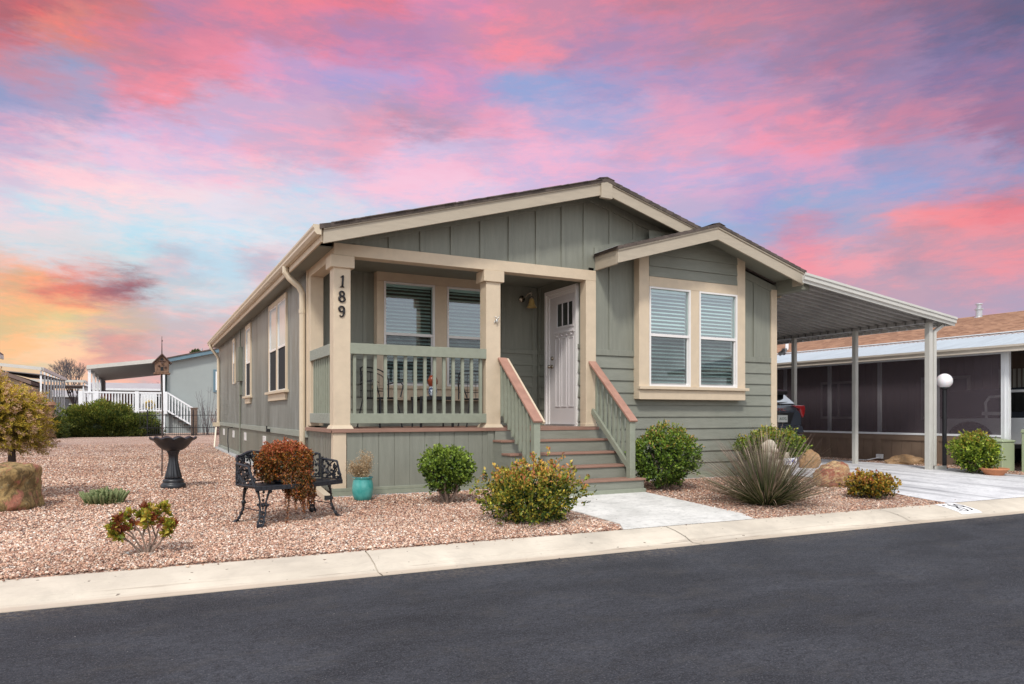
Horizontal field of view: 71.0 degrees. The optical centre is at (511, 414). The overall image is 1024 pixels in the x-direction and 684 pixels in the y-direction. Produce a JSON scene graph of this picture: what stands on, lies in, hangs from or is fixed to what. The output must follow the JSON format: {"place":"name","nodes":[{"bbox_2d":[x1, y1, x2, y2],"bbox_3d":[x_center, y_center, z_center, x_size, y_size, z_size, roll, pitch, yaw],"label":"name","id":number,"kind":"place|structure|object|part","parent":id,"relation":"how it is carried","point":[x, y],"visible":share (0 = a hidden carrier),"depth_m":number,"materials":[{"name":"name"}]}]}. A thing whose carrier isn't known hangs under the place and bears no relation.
{"place":"outdoors","nodes":[
{"label":"outdoors","id":0,"kind":"place"},
{"bbox_2d":[0,372,52,399],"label":"distant house","id":1,"kind":"structure","parent":0,"point":[15,379],"depth_m":41.34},
{"bbox_2d":[102,394,113,403],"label":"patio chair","id":2,"kind":"object","parent":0,"point":[108,397],"visible":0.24,"depth_m":41.16,"materials":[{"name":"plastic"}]},
{"bbox_2d":[122,394,131,404],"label":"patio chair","id":3,"kind":"object","parent":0,"point":[126,398],"visible":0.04,"depth_m":41.57,"materials":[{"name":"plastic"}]},
{"bbox_2d":[160,348,218,432],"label":"blue grey house","id":4,"kind":"structure","parent":0,"point":[189,376],"depth_m":41.82,"materials":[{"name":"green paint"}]},
{"bbox_2d":[213,369,216,391],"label":"window","id":5,"kind":"structure","parent":4,"relation":"in","point":[214,371],"depth_m":42.33,"materials":[{"name":"white glass"}]},
{"bbox_2d":[190,408,197,435],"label":"gate pillar","id":6,"kind":"structure","parent":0,"point":[195,419],"depth_m":36.51,"materials":[{"name":"wood"}]},
{"bbox_2d":[0,513,1023,683],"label":"road","id":7,"kind":"structure","parent":0,"point":[941,602],"depth_m":4.36,"materials":[{"name":"grey asphalt"}]},
{"bbox_2d":[0,497,1023,612],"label":"kerb","id":8,"kind":"structure","parent":7,"relation":"on","point":[25,594],"depth_m":6.08,"materials":[{"name":"concrete"}]},
{"bbox_2d":[934,503,981,513],"bbox_3d":[5.731,1.209,9.218,0.400,0.080,0.370,0,0,-25],"label":"kerb number","id":9,"kind":"object","parent":8,"relation":"on","point":[961,509],"visible":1,"depth_m":9.19,"materials":[{"name":"white paint"}]},
{"bbox_2d":[0,433,1023,580],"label":"ground","id":10,"kind":"structure","parent":0,"point":[127,440],"depth_m":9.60,"materials":[{"name":"beige gravel"}]},
{"bbox_2d":[0,462,45,511],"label":"boulder","id":11,"kind":"object","parent":10,"relation":"on","point":[20,486],"visible":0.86,"depth_m":8.02,"materials":[{"name":"beige stone"}]},
{"bbox_2d":[0,366,60,461],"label":"autumn shrub","id":12,"kind":"object","parent":10,"relation":"on","point":[30,421],"visible":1,"depth_m":9.04,"materials":[{"name":"yellow plant"}]},
{"bbox_2d":[0,363,66,415],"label":"distant carport","id":13,"kind":"object","parent":10,"relation":"on","point":[45,377],"visible":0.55,"depth_m":45.70,"materials":[{"name":"white metal"}]},
{"bbox_2d":[1,393,76,438],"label":"juniper bush","id":14,"kind":"object","parent":10,"relation":"on","point":[62,428],"visible":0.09,"depth_m":32.31,"materials":[{"name":"plant"}]},
{"bbox_2d":[48,402,55,438],"bbox_3d":[-19.173,0.280,29.867,0.360,1.600,0.360,0,0,-27],"label":"garden light","id":15,"kind":"object","parent":10,"relation":"on","point":[51,404],"visible":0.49,"depth_m":29.77,"materials":[{"name":"brown metal"}]},
{"bbox_2d":[30,379,87,404],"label":"distant carport","id":16,"kind":"object","parent":10,"relation":"on","point":[83,386],"visible":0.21,"depth_m":56.26,"materials":[{"name":"white metal"}]},
{"bbox_2d":[58,399,68,411],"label":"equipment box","id":17,"kind":"object","parent":10,"relation":"on","point":[66,403],"visible":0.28,"depth_m":57.39,"materials":[{"name":"grey metal"}]},
{"bbox_2d":[52,390,77,415],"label":"distant house","id":18,"kind":"structure","parent":10,"relation":"on","point":[67,397],"depth_m":69.56,"materials":[{"name":"white metal"}]},
{"bbox_2d":[48,358,86,404],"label":"bare tree","id":19,"kind":"object","parent":10,"relation":"on","point":[65,368],"visible":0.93,"depth_m":67.78,"materials":[{"name":"brown plant"}]},
{"bbox_2d":[79,486,129,504],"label":"succulent clump","id":20,"kind":"object","parent":10,"relation":"on","point":[102,496],"visible":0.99,"depth_m":8.57,"materials":[{"name":"green plant"}]},
{"bbox_2d":[59,396,165,436],"bbox_3d":[-19.983,0.215,35.343,5.432,2.206,4.099,0,0,-27],"label":"juniper bush","id":21,"kind":"object","parent":10,"relation":"on","point":[102,417],"visible":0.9,"depth_m":34.34,"materials":[{"name":"green plant"}]},
{"bbox_2d":[84,382,159,409],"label":"distant house","id":22,"kind":"structure","parent":10,"relation":"on","point":[132,387],"depth_m":61.72,"materials":[{"name":"white metal"}]},
{"bbox_2d":[131,396,140,408],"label":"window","id":23,"kind":"structure","parent":22,"relation":"in","point":[134,396],"depth_m":61.49,"materials":[{"name":"white glass"}]},
{"bbox_2d":[86,359,164,432],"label":"deck cover","id":24,"kind":"object","parent":10,"relation":"on","point":[103,373],"visible":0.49,"depth_m":43.53,"materials":[{"name":"white metal"}]},
{"bbox_2d":[78,391,192,432],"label":"white deck","id":25,"kind":"structure","parent":10,"relation":"on","point":[96,396],"depth_m":40.49,"materials":[{"name":"wood"}]},
{"bbox_2d":[142,394,155,409],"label":"lattice panel","id":26,"kind":"object","parent":25,"relation":"on","point":[148,401],"visible":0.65,"depth_m":40.97,"materials":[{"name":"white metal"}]},
{"bbox_2d":[103,499,178,553],"bbox_3d":[-3.037,0.942,5.894,0.555,0.482,0.356,0,0,-27],"label":"young shrub","id":27,"kind":"object","parent":10,"relation":"on","point":[148,514],"visible":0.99,"depth_m":5.88,"materials":[{"name":"green plant"}]},
{"bbox_2d":[152,340,171,475],"bbox_3d":[-6.104,-0.140,12.515,0.310,2.440,0.255,0,0,-27],"label":"birdhouse","id":28,"kind":"object","parent":10,"relation":"on","point":[162,362],"visible":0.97,"depth_m":12.46,"materials":[{"name":"brown wood"}]},
{"bbox_2d":[149,436,196,488],"bbox_3d":[-4.944,0.701,10.478,0.636,0.757,0.636,0,0,-27],"label":"birdbath","id":29,"kind":"object","parent":10,"relation":"on","point":[173,447],"visible":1,"depth_m":10.38,"materials":[{"name":"grey stone"}]},
{"bbox_2d":[139,410,218,435],"bbox_3d":[-16.378,0.430,35.839,3.954,1.300,0.094,0,0,-27],"label":"iron fence","id":30,"kind":"object","parent":10,"relation":"on","point":[192,427],"visible":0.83,"depth_m":35.69,"materials":[{"name":"black metal"}]},
{"bbox_2d":[189,348,200,352],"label":"evergreen tree","id":31,"kind":"object","parent":10,"relation":"on","point":[195,350],"visible":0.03,"depth_m":63.40,"materials":[{"name":"green plant"}]},
{"bbox_2d":[195,390,216,434],"bbox_3d":[-16.037,-0.181,37.773,1.271,2.531,0.181,0,0,-27],"label":"bare sapling","id":32,"kind":"object","parent":10,"relation":"on","point":[207,422],"visible":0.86,"depth_m":37.73,"materials":[{"name":"grey plant"}]},
{"bbox_2d":[209,410,218,434],"bbox_3d":[-15.377,0.238,37.709,1.123,1.692,0.115,0,0,-36],"label":"bare sapling","id":33,"kind":"object","parent":10,"relation":"on","point":[216,421],"visible":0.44,"depth_m":37.59,"materials":[{"name":"grey plant"}]},
{"bbox_2d":[230,450,342,527],"bbox_3d":[-2.363,0.750,7.605,0.600,0.771,1.102,0,0,40],"label":"garden bench","id":34,"kind":"object","parent":10,"relation":"on","point":[328,480],"visible":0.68,"depth_m":7.47,"materials":[{"name":"black paint"}]},
{"bbox_2d":[252,436,316,522],"bbox_3d":[-2.388,0.693,7.537,0.649,0.922,0.624,0,0,-27],"label":"trailing plant","id":35,"kind":"object","parent":34,"relation":"on","point":[295,469],"visible":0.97,"depth_m":7.39,"materials":[{"name":"red plant"}]},
{"bbox_2d":[345,449,377,500],"bbox_3d":[-1.896,0.762,9.042,0.403,0.649,0.268,0,0,-27],"label":"turquoise pot","id":36,"kind":"object","parent":10,"relation":"on","point":[362,486],"visible":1,"depth_m":8.98,"materials":[{"name":"ceramic"}]},
{"bbox_2d":[417,443,477,503],"bbox_3d":[-0.807,0.743,8.952,0.775,0.793,0.760,0,0,-8],"label":"round shrub","id":37,"kind":"object","parent":10,"relation":"on","point":[443,473],"visible":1,"depth_m":8.79,"materials":[{"name":"green plant"}]},
{"bbox_2d":[207,177,808,499],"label":"manufactured house","id":38,"kind":"structure","parent":10,"relation":"on","point":[620,339],"depth_m":11.22,"materials":[{"name":"green"}]},
{"bbox_2d":[232,338,235,383],"bbox_3d":[-7.469,-1.420,19.299,0.045,1.200,0.500,0,0,-27],"label":"side window","id":39,"kind":"structure","parent":38,"relation":"in","point":[234,340],"depth_m":19.13,"materials":[{"name":"beige glass"}]},
{"bbox_2d":[242,323,251,403],"bbox_3d":[-6.145,-1.165,16.663,0.100,1.830,1.100,0,0,-27],"label":"side window","id":40,"kind":"structure","parent":38,"relation":"in","point":[248,329],"depth_m":16.69,"materials":[{"name":"beige paint"}]},
{"bbox_2d":[265,292,288,400],"bbox_3d":[-4.293,-1.165,13.061,0.100,1.830,2.100,0,0,-27],"label":"side window","id":41,"kind":"structure","parent":38,"relation":"in","point":[278,389],"depth_m":13.00,"materials":[{"name":"beige glass"}]},
{"bbox_2d":[357,367,402,427],"bbox_3d":[-1.928,-0.255,10.413,0.511,0.890,0.620,0,0,33],"label":"porch chair","id":42,"kind":"object","parent":38,"relation":"on","point":[370,390],"visible":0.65,"depth_m":10.35,"materials":[{"name":"black metal"}]},
{"bbox_2d":[384,281,434,385],"bbox_3d":[-1.636,-1.254,11.335,0.833,1.608,0.160,0,0,-27],"label":"window","id":43,"kind":"structure","parent":38,"relation":"in","point":[409,308],"depth_m":11.38,"materials":[{"name":"grey glass"}]},
{"bbox_2d":[411,396,453,426],"bbox_3d":[-1.195,-0.037,10.775,0.540,0.455,0.420,0,0,-27],"label":"side table","id":44,"kind":"object","parent":38,"relation":"on","point":[429,398],"visible":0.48,"depth_m":10.61,"materials":[{"name":"black metal"}]},
{"bbox_2d":[427,375,437,395],"bbox_3d":[-1.185,-0.424,10.733,0.153,0.328,0.149,0,0,-27],"label":"planter pot","id":45,"kind":"object","parent":44,"relation":"on","point":[429,381],"visible":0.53,"depth_m":10.69,"materials":[{"name":"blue ceramic"}]},
{"bbox_2d":[447,286,479,386],"bbox_3d":[-0.706,-1.254,11.813,0.832,1.608,0.160,0,0,-27],"label":"window","id":46,"kind":"structure","parent":38,"relation":"in","point":[463,304],"depth_m":11.81,"materials":[{"name":"white glass"}]},
{"bbox_2d":[458,370,478,426],"bbox_3d":[-0.556,-0.255,11.177,0.620,0.890,0.511,0,0,-21],"label":"porch chair","id":47,"kind":"object","parent":38,"relation":"on","point":[467,392],"visible":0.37,"depth_m":11.13,"materials":[{"name":"black metal"}]},
{"bbox_2d":[519,292,536,307],"bbox_3d":[0.287,-1.953,12.291,0.310,0.266,0.183,0,0,40],"label":"wall lamp","id":48,"kind":"object","parent":38,"relation":"attached to","point":[531,304],"visible":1,"depth_m":12.23,"materials":[{"name":"brown metal"}]},
{"bbox_2d":[547,292,574,423],"bbox_3d":[0.802,-0.894,11.752,0.136,2.112,0.808,0,0,-27],"label":"front door","id":49,"kind":"structure","parent":38,"relation":"in","point":[562,308],"depth_m":11.76,"materials":[{"name":"white paint"}]},
{"bbox_2d":[649,286,690,386],"bbox_3d":[2.533,-1.246,11.699,0.845,1.592,0.160,0,0,-27],"label":"window","id":50,"kind":"structure","parent":38,"relation":"in","point":[666,305],"depth_m":11.76,"materials":[{"name":"white glass"}]},
{"bbox_2d":[699,291,737,387],"bbox_3d":[3.451,-1.246,12.171,0.844,1.592,0.160,0,0,-27],"label":"window","id":51,"kind":"structure","parent":38,"relation":"in","point":[715,339],"depth_m":12.24,"materials":[{"name":"white plastic"}]},
{"bbox_2d":[468,446,596,525],"bbox_3d":[0.188,0.768,7.692,1.352,0.867,1.309,0,0,-27],"label":"autumn shrub","id":52,"kind":"object","parent":10,"relation":"on","point":[517,488],"visible":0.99,"depth_m":7.49,"materials":[{"name":"yellow plant"}]},
{"bbox_2d":[624,419,704,489],"bbox_3d":[2.219,0.602,10.535,1.208,1.087,1.038,0,0,-27],"label":"round shrub","id":53,"kind":"object","parent":10,"relation":"on","point":[673,463],"visible":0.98,"depth_m":10.35,"materials":[{"name":"green plant"}]},
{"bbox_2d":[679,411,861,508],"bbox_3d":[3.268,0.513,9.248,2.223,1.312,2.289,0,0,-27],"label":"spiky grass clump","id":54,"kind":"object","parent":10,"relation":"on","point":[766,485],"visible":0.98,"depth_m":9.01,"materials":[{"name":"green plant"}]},
{"bbox_2d":[732,423,812,462],"bbox_3d":[4.341,0.634,12.165,1.486,0.994,1.010,0,0,-27],"label":"flowering shrub","id":55,"kind":"object","parent":10,"relation":"on","point":[782,435],"visible":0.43,"depth_m":11.95,"materials":[{"name":"green plant"}]},
{"bbox_2d":[761,440,796,480],"bbox_3d":[4.216,0.749,11.498,0.556,0.690,0.397,0,0,-27],"label":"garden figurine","id":56,"kind":"object","parent":10,"relation":"on","point":[770,441],"visible":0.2,"depth_m":11.39,"materials":[{"name":"beige stone"}]},
{"bbox_2d":[799,449,820,467],"bbox_3d":[5.954,0.895,14.361,0.441,0.399,0.378,0,0,-27],"label":"boulder","id":57,"kind":"object","parent":10,"relation":"on","point":[808,452],"visible":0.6,"depth_m":14.23,"materials":[{"name":"beige stone"}]},
{"bbox_2d":[813,461,851,487],"bbox_3d":[5.052,0.944,11.294,0.837,0.420,0.589,0,0,-39],"label":"boulder","id":58,"kind":"object","parent":10,"relation":"on","point":[840,467],"visible":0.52,"depth_m":11.06,"materials":[{"name":"beige stone"}]},
{"bbox_2d":[836,467,901,499],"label":"autumn shrub","id":59,"kind":"object","parent":10,"relation":"on","point":[876,485],"visible":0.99,"depth_m":9.77,"materials":[{"name":"yellow plant"}]},
{"bbox_2d":[777,330,1023,470],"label":"screened carport","id":60,"kind":"object","parent":10,"relation":"on","point":[891,400],"visible":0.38,"depth_m":16.30,"materials":[{"name":"white metal"}]},
{"bbox_2d":[858,454,882,460],"bbox_3d":[8.256,1.000,16.666,0.654,0.159,0.145,0,0,21],"label":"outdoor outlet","id":61,"kind":"object","parent":60,"relation":"attached to","point":[879,456],"visible":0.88,"depth_m":16.56,"materials":[{"name":"metal"}]},
{"bbox_2d":[1011,387,1023,462],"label":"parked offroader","id":62,"kind":"object","parent":60,"relation":"on","point":[1017,410],"visible":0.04,"depth_m":14.63,"materials":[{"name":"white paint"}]},
{"bbox_2d":[1011,393,1023,411],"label":"side window","id":63,"kind":"structure","parent":62,"relation":"in","point":[1017,399],"depth_m":14.64,"materials":[{"name":"black glass"}]},
{"bbox_2d":[1011,389,1023,391],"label":"window frame","id":64,"kind":"structure","parent":62,"relation":"in","point":[1017,390],"depth_m":14.60,"materials":[{"name":"white paint"}]},
{"bbox_2d":[884,454,923,464],"bbox_3d":[8.498,0.994,15.563,0.820,0.253,0.433,0,0,1],"label":"boulder","id":65,"kind":"object","parent":10,"relation":"on","point":[904,459],"visible":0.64,"depth_m":15.44,"materials":[{"name":"beige stone"}]},
{"bbox_2d":[937,374,952,468],"bbox_3d":[8.605,0.141,14.284,0.296,1.903,0.296,0,0,-27],"label":"globe lamp","id":66,"kind":"object","parent":10,"relation":"on","point":[944,382],"visible":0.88,"depth_m":14.25,"materials":[{"name":"black metal"}]},
{"bbox_2d":[988,438,1015,470],"bbox_3d":[9.539,0.791,14.064,0.449,0.639,0.391,0,0,-27],"label":"utility cabinet","id":67,"kind":"object","parent":10,"relation":"on","point":[1007,445],"visible":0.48,"depth_m":13.90,"materials":[{"name":"green metal"}]},
{"bbox_2d":[1020,429,1023,471],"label":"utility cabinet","id":68,"kind":"object","parent":10,"relation":"on","point":[1022,431],"visible":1,"depth_m":13.80,"materials":[{"name":"green metal"}]},
{"bbox_2d":[0,0,1023,390],"label":"sky","id":69,"kind":"structure","parent":0,"point":[160,159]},
{"bbox_2d":[562,492,753,528],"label":"front path","id":70,"kind":"structure","parent":0,"point":[634,510],"depth_m":8.45,"materials":[{"name":"concrete"}]},
{"bbox_2d":[777,303,1023,462],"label":"neighbouring house","id":71,"kind":"structure","parent":0,"point":[979,323],"depth_m":18.23,"materials":[{"name":"beige"}]},
{"bbox_2d":[782,457,1023,502],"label":"driveway","id":72,"kind":"structure","parent":0,"point":[951,485],"depth_m":11.87,"materials":[{"name":"concrete"}]},
{"bbox_2d":[777,389,804,442],"bbox_3d":[4.890,0.197,18.252,1.881,1.766,4.785,0,0,-27],"label":"parked suv","id":73,"kind":"object","parent":72,"relation":"on","point":[791,413],"visible":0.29,"depth_m":16.43,"materials":[{"name":"grey paint"}]},
{"bbox_3d":[5.873,-0.356,16.340,1.339,0.239,0.215,0,0,-27],"label":"rear window","id":74,"kind":"part","parent":73,"relation":"part of","materials":[{"name":"white glass"}]},
{"bbox_2d":[777,272,957,469],"bbox_3d":[5.039,-0.660,16.715,4.260,3.498,8.025,0,0,-27],"label":"carport","id":75,"kind":"object","parent":72,"relation":"on","point":[822,308],"visible":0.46,"depth_m":14.12,"materials":[{"name":"white metal"}]},
{"bbox_2d":[945,428,1005,472],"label":"round shrub","id":76,"kind":"object","parent":72,"relation":"on","point":[978,448],"visible":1,"depth_m":13.35,"materials":[{"name":"green plant"}]},
{"bbox_2d":[979,467,1009,475],"bbox_3d":[8.850,1.055,13.173,0.470,0.140,0.470,0,0,-27],"label":"terracotta bowl","id":77,"kind":"object","parent":72,"relation":"on","point":[1000,471],"visible":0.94,"depth_m":13.04,"materials":[{"name":"orange ceramic"}]}
]}

